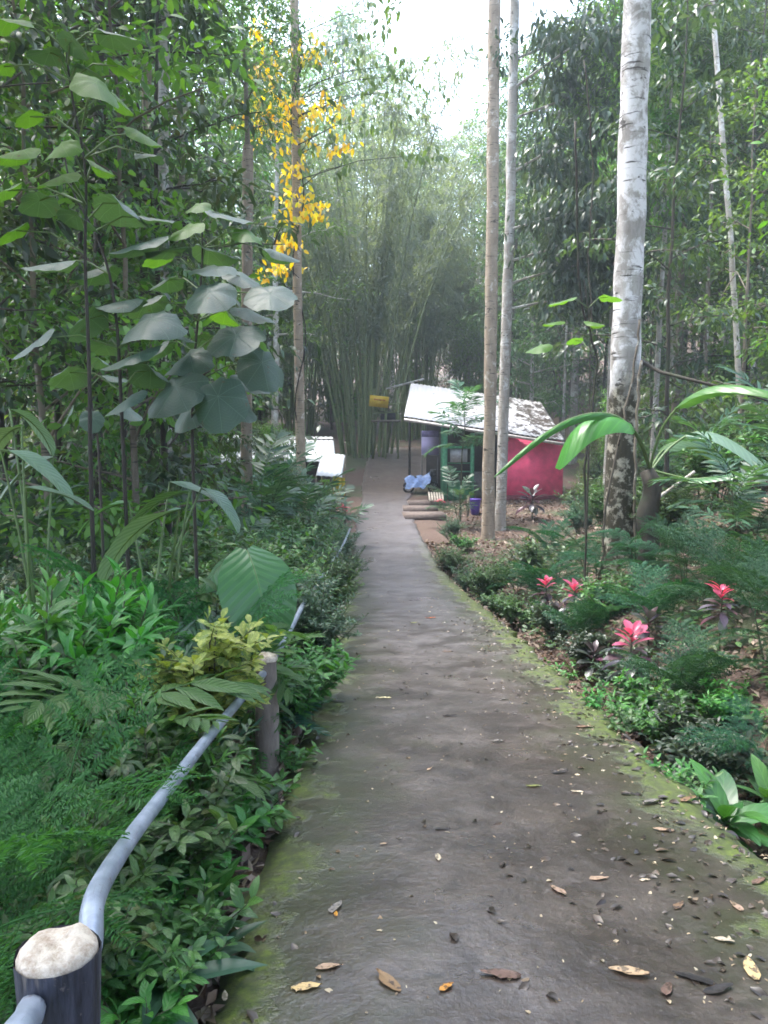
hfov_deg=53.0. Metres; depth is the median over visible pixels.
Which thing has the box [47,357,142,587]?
round leaf sapling
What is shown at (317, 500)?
frond shrub
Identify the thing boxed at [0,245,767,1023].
ground
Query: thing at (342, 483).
yellow cloth
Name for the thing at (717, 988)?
fallen leaf
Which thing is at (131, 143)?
woodland tree
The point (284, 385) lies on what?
understory tree
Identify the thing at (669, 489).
fallen branch
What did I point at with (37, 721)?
feathery shrub
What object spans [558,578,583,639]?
cordyline
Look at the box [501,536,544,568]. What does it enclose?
bank bush
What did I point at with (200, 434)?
woodland tree
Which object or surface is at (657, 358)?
slim tree
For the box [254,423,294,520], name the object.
understory bush
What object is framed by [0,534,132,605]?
fine leaf bush
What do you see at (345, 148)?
climbing vine
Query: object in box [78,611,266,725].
palm fern
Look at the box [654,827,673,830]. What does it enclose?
fallen leaf
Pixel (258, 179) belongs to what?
woodland tree
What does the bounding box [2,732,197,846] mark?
feathery shrub
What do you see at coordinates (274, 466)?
frond shrub
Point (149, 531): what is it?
undergrowth shrub
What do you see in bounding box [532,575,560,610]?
cordyline
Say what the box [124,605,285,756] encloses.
croton
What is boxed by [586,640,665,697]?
bank bush
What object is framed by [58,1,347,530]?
woodland tree
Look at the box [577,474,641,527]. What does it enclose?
slope shrub
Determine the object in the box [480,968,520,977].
fallen leaf
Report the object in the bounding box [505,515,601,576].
feathery shrub
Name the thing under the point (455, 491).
bank bush
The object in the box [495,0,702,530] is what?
tall tree
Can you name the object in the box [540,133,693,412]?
slope tree
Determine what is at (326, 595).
fine leaf bush
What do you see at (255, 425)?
understory bush
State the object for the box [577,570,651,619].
bank bush
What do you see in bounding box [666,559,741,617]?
feathery shrub
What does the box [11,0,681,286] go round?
sky
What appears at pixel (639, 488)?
slope shrub
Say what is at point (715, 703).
bank bush
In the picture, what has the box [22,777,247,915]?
leafy shrub
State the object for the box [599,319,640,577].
vine
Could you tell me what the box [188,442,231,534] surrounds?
understory bush
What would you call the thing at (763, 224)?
slope tree
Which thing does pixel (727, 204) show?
tall tree
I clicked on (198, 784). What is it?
pointed leaf bush
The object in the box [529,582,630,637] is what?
feathery fern
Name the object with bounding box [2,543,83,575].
undergrowth shrub
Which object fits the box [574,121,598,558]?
vine
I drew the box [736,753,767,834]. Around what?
glossy leaf plant
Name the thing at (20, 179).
woodland tree
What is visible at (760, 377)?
slim tree
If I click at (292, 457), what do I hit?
frond shrub
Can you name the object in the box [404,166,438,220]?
forest tree
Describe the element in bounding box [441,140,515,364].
forest tree
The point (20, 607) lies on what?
leafy shrub
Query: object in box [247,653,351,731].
shrub
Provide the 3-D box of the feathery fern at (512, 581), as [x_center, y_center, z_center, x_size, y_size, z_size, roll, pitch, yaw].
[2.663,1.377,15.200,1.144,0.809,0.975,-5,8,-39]
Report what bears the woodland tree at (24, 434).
on the ground at (426, 529)
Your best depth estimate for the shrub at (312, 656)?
6.09 m
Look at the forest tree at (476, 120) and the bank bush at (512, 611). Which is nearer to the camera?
the bank bush at (512, 611)
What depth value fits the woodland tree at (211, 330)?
29.33 m
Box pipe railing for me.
[4,528,350,1023]
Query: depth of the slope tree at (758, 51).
26.17 m
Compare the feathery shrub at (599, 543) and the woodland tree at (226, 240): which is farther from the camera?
the woodland tree at (226, 240)
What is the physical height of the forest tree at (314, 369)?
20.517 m
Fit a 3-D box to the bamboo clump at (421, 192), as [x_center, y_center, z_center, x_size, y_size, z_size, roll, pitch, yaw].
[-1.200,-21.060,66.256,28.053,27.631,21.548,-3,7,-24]
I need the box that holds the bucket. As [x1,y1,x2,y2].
[470,498,480,514]
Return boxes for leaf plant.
[0,409,93,618]
[19,542,307,778]
[62,821,189,885]
[76,481,240,632]
[170,715,265,799]
[277,673,333,735]
[548,599,563,629]
[574,640,609,679]
[630,604,668,652]
[655,642,699,677]
[687,758,767,854]
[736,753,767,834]
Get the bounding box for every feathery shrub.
[0,637,158,907]
[0,639,212,913]
[0,768,178,1023]
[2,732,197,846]
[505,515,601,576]
[540,524,602,578]
[589,519,672,574]
[628,506,739,585]
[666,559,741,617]
[673,693,767,802]
[695,535,767,670]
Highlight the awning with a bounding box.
[315,452,345,530]
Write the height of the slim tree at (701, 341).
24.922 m
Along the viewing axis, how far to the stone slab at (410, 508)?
33.21 m
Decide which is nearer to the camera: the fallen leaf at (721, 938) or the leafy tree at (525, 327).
the fallen leaf at (721, 938)
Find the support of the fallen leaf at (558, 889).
on the path
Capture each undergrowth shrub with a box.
[0,558,39,582]
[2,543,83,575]
[3,561,169,618]
[4,584,75,618]
[43,516,154,578]
[63,569,188,617]
[78,555,205,588]
[132,530,191,559]
[151,518,224,559]
[184,565,309,652]
[189,514,293,566]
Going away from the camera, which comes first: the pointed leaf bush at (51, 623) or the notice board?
the pointed leaf bush at (51, 623)
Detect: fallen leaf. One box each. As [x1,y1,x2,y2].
[222,990,227,999]
[291,982,321,989]
[315,963,342,968]
[328,900,341,912]
[376,968,400,990]
[439,982,452,990]
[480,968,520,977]
[550,884,566,893]
[590,876,607,879]
[608,966,649,974]
[642,798,660,802]
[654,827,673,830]
[661,982,672,994]
[672,970,716,984]
[673,901,683,908]
[680,796,695,800]
[703,982,732,993]
[712,936,733,941]
[730,901,743,910]
[743,955,760,979]
[751,877,764,883]
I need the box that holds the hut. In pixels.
[404,383,564,500]
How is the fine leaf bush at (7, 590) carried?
on the ground at (426, 529)
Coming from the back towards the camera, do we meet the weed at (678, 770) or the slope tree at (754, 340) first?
the slope tree at (754, 340)
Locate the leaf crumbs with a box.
[209,550,767,1022]
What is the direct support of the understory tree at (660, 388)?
on the ground at (426, 529)
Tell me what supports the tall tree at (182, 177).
on the ground at (426, 529)
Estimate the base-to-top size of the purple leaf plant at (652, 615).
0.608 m
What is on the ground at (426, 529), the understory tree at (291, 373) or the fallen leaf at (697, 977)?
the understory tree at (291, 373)
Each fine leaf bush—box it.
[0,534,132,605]
[0,542,137,602]
[0,558,42,617]
[80,551,169,592]
[104,515,241,580]
[120,521,257,590]
[176,515,300,575]
[202,525,339,650]
[222,513,316,547]
[243,526,339,578]
[250,508,346,559]
[279,507,348,542]
[290,566,353,656]
[300,536,358,603]
[304,518,362,556]
[328,515,359,543]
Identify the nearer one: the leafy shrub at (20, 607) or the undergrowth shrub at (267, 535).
the leafy shrub at (20, 607)
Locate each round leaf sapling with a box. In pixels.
[0,18,164,598]
[13,140,195,588]
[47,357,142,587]
[107,200,298,600]
[525,281,622,588]
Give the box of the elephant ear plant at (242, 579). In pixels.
[200,545,296,735]
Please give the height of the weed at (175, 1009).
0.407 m
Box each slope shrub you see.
[554,474,602,522]
[557,496,596,535]
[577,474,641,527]
[579,453,603,486]
[601,464,645,489]
[636,436,674,476]
[636,474,662,511]
[641,444,686,485]
[655,456,706,505]
[669,412,757,465]
[674,422,764,508]
[713,418,767,496]
[721,403,767,446]
[745,412,767,458]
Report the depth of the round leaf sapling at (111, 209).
5.90 m
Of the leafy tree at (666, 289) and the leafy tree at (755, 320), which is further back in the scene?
the leafy tree at (666, 289)
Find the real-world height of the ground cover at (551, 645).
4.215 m
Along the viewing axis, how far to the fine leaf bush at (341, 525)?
22.19 m
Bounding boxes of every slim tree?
[518,53,597,418]
[534,103,594,442]
[556,0,692,491]
[567,95,609,411]
[584,0,708,232]
[588,0,767,473]
[591,5,660,176]
[597,0,750,468]
[599,93,660,232]
[610,1,712,455]
[639,52,673,425]
[646,100,676,404]
[650,20,767,403]
[657,0,767,407]
[660,0,767,424]
[692,273,697,373]
[698,0,767,407]
[714,0,767,133]
[724,3,767,388]
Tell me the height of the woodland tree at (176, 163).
14.974 m
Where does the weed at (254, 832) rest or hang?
on the ground at (426, 529)
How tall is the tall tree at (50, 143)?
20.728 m
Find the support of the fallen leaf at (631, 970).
on the path
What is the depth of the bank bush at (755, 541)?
8.73 m
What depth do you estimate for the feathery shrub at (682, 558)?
9.30 m
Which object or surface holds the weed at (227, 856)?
on the ground at (426, 529)
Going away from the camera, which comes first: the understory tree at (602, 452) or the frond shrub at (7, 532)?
the frond shrub at (7, 532)
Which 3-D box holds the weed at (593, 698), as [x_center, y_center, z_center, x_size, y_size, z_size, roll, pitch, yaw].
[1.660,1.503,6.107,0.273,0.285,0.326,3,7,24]
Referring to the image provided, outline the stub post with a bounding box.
[466,495,469,516]
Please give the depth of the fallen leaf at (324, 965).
2.55 m
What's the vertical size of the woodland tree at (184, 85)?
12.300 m
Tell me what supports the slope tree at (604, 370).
on the ground at (426, 529)
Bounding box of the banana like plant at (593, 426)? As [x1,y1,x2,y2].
[494,385,767,482]
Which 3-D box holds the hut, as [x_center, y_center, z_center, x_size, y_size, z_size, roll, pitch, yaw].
[4.639,-3.451,37.910,7.463,6.046,5.915,0,6,0]
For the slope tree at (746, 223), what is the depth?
21.27 m
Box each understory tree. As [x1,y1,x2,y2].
[253,256,293,425]
[271,307,308,412]
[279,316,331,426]
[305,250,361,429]
[331,335,362,422]
[352,325,390,415]
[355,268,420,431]
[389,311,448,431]
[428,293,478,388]
[432,252,480,388]
[436,313,497,393]
[470,320,518,395]
[519,351,543,395]
[534,285,587,413]
[571,438,603,488]
[592,385,642,476]
[636,384,649,475]
[642,339,682,424]
[656,416,685,472]
[684,384,700,431]
[693,337,762,430]
[752,319,767,418]
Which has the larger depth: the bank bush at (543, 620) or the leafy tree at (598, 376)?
the leafy tree at (598, 376)
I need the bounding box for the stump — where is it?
[635,467,662,577]
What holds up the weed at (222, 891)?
on the ground at (426, 529)
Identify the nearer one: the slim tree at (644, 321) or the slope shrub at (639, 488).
the slope shrub at (639, 488)
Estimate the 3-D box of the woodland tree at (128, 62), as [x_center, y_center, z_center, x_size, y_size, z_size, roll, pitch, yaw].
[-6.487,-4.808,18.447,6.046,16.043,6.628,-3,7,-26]
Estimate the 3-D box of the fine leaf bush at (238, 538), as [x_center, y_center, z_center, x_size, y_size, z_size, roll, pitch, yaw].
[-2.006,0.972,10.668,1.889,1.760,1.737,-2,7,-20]
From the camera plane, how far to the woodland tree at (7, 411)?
23.89 m
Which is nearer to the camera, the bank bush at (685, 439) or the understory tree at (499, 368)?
the bank bush at (685, 439)
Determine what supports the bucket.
on the ground at (426, 529)
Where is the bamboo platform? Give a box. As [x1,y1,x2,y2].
[371,378,423,458]
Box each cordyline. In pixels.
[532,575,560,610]
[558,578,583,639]
[600,619,658,704]
[698,581,743,649]
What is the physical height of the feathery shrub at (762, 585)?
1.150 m
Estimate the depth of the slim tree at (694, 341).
49.79 m
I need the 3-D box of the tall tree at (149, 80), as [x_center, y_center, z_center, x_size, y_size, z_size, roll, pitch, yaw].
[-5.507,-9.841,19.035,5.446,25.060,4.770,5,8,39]
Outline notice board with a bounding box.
[421,431,438,489]
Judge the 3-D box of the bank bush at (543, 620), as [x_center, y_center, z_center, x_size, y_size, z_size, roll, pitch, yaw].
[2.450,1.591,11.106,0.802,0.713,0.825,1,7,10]
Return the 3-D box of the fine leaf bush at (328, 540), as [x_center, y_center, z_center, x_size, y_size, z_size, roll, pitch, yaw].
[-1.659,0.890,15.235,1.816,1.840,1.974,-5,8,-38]
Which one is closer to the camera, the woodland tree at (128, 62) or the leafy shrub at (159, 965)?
the leafy shrub at (159, 965)
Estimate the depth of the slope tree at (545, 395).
43.78 m
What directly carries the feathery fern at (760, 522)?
on the ground at (426, 529)
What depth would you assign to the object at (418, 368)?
57.15 m
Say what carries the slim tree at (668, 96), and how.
on the ground at (426, 529)
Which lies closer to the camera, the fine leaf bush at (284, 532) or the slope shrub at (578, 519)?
the fine leaf bush at (284, 532)
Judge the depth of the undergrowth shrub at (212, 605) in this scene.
7.42 m
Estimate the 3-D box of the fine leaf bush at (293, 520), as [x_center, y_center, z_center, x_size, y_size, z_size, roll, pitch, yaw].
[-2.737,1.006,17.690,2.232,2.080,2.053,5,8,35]
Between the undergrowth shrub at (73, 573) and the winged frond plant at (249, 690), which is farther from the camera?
the undergrowth shrub at (73, 573)
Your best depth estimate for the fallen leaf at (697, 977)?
2.48 m
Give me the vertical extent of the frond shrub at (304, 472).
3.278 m
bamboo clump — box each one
[194,0,563,457]
[209,101,396,435]
[225,139,290,424]
[232,69,486,422]
[312,43,485,440]
[341,123,478,396]
[402,108,540,392]
[454,179,556,400]
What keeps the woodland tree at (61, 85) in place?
on the ground at (426, 529)
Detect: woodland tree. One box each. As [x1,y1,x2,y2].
[0,0,88,431]
[0,0,128,570]
[0,0,146,514]
[0,0,204,576]
[0,0,219,557]
[0,0,222,508]
[0,0,251,514]
[0,0,336,551]
[0,1,232,536]
[0,5,170,579]
[0,16,36,376]
[0,59,120,502]
[0,79,80,504]
[0,111,69,491]
[0,152,113,545]
[0,186,83,514]
[1,0,274,570]
[2,2,85,253]
[3,0,278,536]
[4,59,157,524]
[11,0,341,469]
[16,205,119,542]
[21,7,260,520]
[27,38,248,557]
[30,235,121,506]
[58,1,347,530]
[62,153,193,549]
[74,60,206,434]
[86,195,247,539]
[88,102,291,508]
[112,5,273,428]
[154,207,273,486]
[154,233,240,528]
[170,91,293,510]
[193,64,285,435]
[194,138,254,326]
[195,230,278,453]
[195,249,290,438]
[196,128,343,427]
[197,0,380,432]
[226,251,293,426]
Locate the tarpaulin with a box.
[404,472,430,488]
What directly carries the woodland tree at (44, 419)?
on the ground at (426, 529)
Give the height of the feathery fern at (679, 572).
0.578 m
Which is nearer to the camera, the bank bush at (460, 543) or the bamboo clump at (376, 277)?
the bank bush at (460, 543)
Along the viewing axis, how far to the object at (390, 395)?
60.70 m
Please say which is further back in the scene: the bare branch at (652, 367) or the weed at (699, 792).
the bare branch at (652, 367)
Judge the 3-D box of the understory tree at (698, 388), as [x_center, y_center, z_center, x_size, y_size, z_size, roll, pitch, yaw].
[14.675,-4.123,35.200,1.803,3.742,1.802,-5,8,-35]
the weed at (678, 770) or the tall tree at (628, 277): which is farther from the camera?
the tall tree at (628, 277)
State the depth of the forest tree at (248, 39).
56.77 m
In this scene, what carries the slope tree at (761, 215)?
on the ground at (426, 529)
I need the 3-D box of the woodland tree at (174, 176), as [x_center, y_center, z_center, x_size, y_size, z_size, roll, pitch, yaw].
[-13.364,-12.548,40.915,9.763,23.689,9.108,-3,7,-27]
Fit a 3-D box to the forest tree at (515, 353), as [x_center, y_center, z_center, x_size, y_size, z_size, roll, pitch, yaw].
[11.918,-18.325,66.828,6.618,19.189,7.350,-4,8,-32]
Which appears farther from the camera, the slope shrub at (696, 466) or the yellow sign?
the yellow sign
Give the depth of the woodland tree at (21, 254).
33.12 m
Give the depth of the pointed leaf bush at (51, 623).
4.11 m
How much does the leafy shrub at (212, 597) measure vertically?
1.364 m
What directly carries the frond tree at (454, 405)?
on the ground at (426, 529)
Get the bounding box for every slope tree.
[445,17,565,397]
[467,97,608,429]
[498,0,657,464]
[526,299,586,383]
[532,0,767,494]
[535,269,603,417]
[537,86,667,445]
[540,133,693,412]
[577,60,610,412]
[597,151,712,447]
[601,0,767,437]
[640,2,767,430]
[640,99,767,425]
[641,216,699,357]
[645,0,767,438]
[674,58,767,441]
[707,125,767,387]
[721,24,767,376]
[721,63,767,372]
[730,196,767,362]
[738,102,767,249]
[739,141,767,357]
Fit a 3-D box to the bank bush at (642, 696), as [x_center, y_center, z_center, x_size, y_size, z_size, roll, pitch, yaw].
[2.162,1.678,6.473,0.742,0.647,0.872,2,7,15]
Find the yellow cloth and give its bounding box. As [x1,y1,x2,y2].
[333,476,344,498]
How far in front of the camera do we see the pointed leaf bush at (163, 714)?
3.49 m
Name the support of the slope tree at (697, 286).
on the ground at (426, 529)
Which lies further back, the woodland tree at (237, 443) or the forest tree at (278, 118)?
the forest tree at (278, 118)
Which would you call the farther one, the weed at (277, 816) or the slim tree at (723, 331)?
the slim tree at (723, 331)
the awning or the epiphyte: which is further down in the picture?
the awning
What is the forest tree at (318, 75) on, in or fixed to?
on the ground at (426, 529)
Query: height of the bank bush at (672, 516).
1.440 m
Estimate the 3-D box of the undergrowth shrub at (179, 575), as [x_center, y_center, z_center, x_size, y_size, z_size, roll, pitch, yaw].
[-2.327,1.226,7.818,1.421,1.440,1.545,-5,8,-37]
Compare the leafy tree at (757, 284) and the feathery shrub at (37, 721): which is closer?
the feathery shrub at (37, 721)
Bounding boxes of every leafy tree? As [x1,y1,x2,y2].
[498,179,562,386]
[520,195,602,432]
[553,200,666,411]
[640,85,755,417]
[646,195,698,369]
[687,84,767,401]
[714,132,767,359]
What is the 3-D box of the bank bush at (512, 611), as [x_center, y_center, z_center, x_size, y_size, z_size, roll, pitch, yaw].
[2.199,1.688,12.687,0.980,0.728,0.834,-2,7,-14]
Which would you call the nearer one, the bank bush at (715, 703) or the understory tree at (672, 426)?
the bank bush at (715, 703)
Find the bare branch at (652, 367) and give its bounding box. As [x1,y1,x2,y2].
[641,359,767,401]
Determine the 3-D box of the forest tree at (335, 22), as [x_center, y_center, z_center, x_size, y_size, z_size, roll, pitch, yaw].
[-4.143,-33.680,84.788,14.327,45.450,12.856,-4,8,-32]
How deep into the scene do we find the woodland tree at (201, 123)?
13.30 m
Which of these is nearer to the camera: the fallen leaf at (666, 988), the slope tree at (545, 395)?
the fallen leaf at (666, 988)
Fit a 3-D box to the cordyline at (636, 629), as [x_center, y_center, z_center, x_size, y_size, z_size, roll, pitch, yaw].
[2.400,1.578,7.504,0.525,0.994,0.438,-2,7,-19]
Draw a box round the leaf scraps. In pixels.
[241,618,767,1023]
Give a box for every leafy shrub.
[0,637,176,830]
[0,836,172,1023]
[1,592,74,624]
[4,576,171,624]
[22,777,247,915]
[32,718,259,866]
[101,882,238,1015]
[134,562,278,666]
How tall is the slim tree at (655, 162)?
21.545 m
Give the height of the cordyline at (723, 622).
0.725 m
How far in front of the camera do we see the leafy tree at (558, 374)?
50.69 m
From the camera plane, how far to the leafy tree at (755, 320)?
41.09 m
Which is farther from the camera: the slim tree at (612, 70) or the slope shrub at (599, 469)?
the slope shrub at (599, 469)
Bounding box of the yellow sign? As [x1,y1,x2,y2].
[369,392,388,407]
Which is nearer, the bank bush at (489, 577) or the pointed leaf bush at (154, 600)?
the pointed leaf bush at (154, 600)
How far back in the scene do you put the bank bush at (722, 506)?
11.58 m
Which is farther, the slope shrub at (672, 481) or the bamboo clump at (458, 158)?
the bamboo clump at (458, 158)
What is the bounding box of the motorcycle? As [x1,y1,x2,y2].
[403,469,438,492]
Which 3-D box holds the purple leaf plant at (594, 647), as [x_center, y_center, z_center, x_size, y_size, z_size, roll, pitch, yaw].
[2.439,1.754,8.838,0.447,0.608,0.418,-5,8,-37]
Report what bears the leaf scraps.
on the path
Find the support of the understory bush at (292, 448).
on the ground at (426, 529)
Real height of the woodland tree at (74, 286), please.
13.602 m
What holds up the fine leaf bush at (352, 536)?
on the ground at (426, 529)
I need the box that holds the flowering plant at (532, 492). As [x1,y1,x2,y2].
[515,484,545,519]
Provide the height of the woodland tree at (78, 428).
14.962 m
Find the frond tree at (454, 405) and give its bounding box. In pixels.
[422,379,509,520]
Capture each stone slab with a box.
[402,505,437,511]
[402,511,446,520]
[407,500,441,505]
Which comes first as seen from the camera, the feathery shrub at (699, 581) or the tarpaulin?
the feathery shrub at (699, 581)
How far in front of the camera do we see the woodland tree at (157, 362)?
25.51 m
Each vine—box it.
[231,0,454,475]
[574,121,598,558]
[583,60,593,329]
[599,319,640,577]
[633,360,642,558]
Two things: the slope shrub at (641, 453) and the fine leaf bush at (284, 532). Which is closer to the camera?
the fine leaf bush at (284, 532)
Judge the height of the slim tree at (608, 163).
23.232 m
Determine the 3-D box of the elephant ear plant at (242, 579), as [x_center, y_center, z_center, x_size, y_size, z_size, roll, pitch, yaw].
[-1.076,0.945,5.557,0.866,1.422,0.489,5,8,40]
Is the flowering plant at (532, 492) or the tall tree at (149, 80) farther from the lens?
the flowering plant at (532, 492)
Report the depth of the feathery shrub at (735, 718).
5.04 m
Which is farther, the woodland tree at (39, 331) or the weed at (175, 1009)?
the woodland tree at (39, 331)
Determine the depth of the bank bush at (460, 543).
23.64 m
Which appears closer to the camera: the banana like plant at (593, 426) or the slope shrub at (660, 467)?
the banana like plant at (593, 426)
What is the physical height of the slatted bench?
0.611 m
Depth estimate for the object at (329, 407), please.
59.98 m
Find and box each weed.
[100,951,209,1023]
[106,923,266,1023]
[126,864,262,956]
[159,804,259,922]
[170,910,267,984]
[203,791,284,856]
[205,858,251,915]
[214,850,249,872]
[225,750,300,831]
[231,781,291,811]
[259,769,292,795]
[275,724,323,772]
[544,657,578,679]
[578,679,609,708]
[600,697,645,735]
[642,746,695,784]
[667,766,722,804]
[688,786,718,807]
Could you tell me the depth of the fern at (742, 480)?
9.59 m
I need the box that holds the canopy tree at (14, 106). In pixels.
[0,0,25,112]
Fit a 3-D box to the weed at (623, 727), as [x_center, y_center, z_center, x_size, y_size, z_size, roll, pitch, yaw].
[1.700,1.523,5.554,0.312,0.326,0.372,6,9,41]
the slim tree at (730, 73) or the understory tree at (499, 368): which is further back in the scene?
the understory tree at (499, 368)
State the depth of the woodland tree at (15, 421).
16.58 m
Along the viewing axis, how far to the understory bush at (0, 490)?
24.25 m
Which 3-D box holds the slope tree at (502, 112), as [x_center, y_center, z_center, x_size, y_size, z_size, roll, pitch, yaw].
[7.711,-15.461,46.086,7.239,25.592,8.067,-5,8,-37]
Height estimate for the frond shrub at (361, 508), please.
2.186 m
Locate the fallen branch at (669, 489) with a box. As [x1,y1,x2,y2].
[661,471,694,496]
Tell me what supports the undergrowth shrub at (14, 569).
on the ground at (426, 529)
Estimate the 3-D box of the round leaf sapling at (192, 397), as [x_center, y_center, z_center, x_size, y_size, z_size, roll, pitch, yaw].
[-1.432,-0.410,6.597,1.440,4.497,1.568,0,6,0]
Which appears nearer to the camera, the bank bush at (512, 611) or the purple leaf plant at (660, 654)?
the purple leaf plant at (660, 654)
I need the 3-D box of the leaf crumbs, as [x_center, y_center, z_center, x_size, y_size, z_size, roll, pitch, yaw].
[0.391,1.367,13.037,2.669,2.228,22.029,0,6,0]
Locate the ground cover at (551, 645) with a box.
[7,507,767,904]
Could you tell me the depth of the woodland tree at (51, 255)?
11.57 m
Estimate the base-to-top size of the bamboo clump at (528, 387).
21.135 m
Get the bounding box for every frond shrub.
[0,482,90,590]
[0,482,150,592]
[130,478,270,553]
[203,430,329,528]
[222,462,316,536]
[251,468,359,539]
[253,441,332,517]
[265,455,354,524]
[313,485,373,531]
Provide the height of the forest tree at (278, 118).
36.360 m
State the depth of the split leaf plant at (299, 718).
5.24 m
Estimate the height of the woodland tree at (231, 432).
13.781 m
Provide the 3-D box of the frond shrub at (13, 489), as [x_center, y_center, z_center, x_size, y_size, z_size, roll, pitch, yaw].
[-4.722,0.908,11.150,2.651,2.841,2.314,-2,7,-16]
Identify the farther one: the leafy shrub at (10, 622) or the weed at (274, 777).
the leafy shrub at (10, 622)
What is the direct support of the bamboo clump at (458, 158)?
on the ground at (426, 529)
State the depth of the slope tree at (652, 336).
33.14 m
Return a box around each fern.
[32,644,199,738]
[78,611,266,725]
[486,563,529,597]
[508,555,587,600]
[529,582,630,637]
[541,537,580,564]
[559,539,636,585]
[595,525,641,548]
[597,561,717,632]
[606,618,767,703]
[625,537,697,582]
[642,515,767,618]
[647,415,767,557]
[666,567,723,614]
[713,484,767,544]
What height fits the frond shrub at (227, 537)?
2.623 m
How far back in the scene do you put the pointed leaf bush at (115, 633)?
5.34 m
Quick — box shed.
[220,435,334,533]
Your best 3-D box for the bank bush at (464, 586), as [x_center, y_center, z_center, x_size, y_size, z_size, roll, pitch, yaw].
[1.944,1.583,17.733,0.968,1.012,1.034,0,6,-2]
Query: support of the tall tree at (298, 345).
on the ground at (426, 529)
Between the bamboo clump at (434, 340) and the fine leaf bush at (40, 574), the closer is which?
the fine leaf bush at (40, 574)
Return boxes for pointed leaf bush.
[0,555,189,724]
[0,566,140,812]
[0,789,189,963]
[1,671,187,803]
[4,559,187,659]
[54,685,257,863]
[57,591,187,655]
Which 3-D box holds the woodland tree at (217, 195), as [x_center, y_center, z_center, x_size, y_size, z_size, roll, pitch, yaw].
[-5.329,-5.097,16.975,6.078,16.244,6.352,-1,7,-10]
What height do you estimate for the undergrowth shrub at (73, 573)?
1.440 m
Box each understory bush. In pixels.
[0,444,20,545]
[39,464,89,549]
[130,486,175,547]
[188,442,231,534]
[220,423,270,517]
[238,457,275,520]
[252,418,282,505]
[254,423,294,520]
[257,428,307,528]
[313,479,342,521]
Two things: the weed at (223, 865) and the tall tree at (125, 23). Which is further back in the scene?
the tall tree at (125, 23)
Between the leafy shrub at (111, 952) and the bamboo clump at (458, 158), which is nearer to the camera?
the leafy shrub at (111, 952)
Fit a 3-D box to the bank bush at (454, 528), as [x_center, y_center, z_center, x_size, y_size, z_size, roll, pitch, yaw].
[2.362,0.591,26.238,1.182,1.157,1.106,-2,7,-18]
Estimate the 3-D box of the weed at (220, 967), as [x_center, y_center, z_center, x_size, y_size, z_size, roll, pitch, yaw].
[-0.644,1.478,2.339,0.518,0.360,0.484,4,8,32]
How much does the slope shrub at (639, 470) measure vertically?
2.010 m
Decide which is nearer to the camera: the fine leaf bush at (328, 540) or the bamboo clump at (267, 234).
the fine leaf bush at (328, 540)
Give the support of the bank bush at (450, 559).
on the ground at (426, 529)
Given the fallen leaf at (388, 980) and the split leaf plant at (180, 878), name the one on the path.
the fallen leaf at (388, 980)
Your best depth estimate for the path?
3.39 m
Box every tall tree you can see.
[9,0,105,498]
[60,1,197,551]
[90,0,104,544]
[106,0,237,536]
[127,0,256,533]
[141,4,154,547]
[191,0,325,532]
[290,0,306,517]
[481,0,500,539]
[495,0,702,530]
[602,0,650,574]
[710,0,746,438]
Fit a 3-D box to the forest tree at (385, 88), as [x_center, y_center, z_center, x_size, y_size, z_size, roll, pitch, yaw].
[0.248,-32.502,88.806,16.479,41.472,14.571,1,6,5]
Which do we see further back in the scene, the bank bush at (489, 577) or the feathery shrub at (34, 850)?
the bank bush at (489, 577)
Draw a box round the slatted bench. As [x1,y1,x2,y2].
[428,492,443,505]
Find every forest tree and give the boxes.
[188,0,308,285]
[233,33,311,415]
[265,52,348,223]
[300,0,404,287]
[304,234,338,403]
[333,36,442,401]
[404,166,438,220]
[406,112,462,372]
[440,106,500,347]
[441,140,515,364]
[497,219,542,388]
[499,123,534,219]
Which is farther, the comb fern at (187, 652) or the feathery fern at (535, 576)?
the feathery fern at (535, 576)
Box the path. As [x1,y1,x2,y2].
[206,447,767,1023]
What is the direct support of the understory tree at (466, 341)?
on the ground at (426, 529)
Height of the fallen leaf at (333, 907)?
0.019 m
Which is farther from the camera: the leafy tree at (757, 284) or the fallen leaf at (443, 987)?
the leafy tree at (757, 284)
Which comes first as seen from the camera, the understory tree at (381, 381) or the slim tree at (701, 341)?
the slim tree at (701, 341)
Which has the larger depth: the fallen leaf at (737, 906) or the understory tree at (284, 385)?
the understory tree at (284, 385)
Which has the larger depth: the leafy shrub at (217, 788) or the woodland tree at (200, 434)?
the woodland tree at (200, 434)
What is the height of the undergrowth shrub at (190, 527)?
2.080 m
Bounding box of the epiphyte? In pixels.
[478,17,517,82]
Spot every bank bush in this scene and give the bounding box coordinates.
[426,465,479,524]
[432,546,471,580]
[436,513,469,543]
[448,559,487,595]
[449,532,478,552]
[458,553,512,604]
[471,588,519,617]
[482,593,539,629]
[487,561,518,588]
[500,535,568,595]
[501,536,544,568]
[526,596,570,641]
[554,625,616,669]
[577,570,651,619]
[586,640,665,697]
[597,667,679,741]
[604,670,710,735]
[624,677,728,755]
[628,472,721,552]
[638,718,767,793]
[646,688,762,766]
[658,401,752,513]
[692,672,767,732]
[706,481,766,531]
[707,364,767,466]
[740,532,767,563]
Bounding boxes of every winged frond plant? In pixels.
[0,667,273,877]
[219,620,324,735]
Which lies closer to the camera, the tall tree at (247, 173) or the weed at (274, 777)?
the weed at (274, 777)

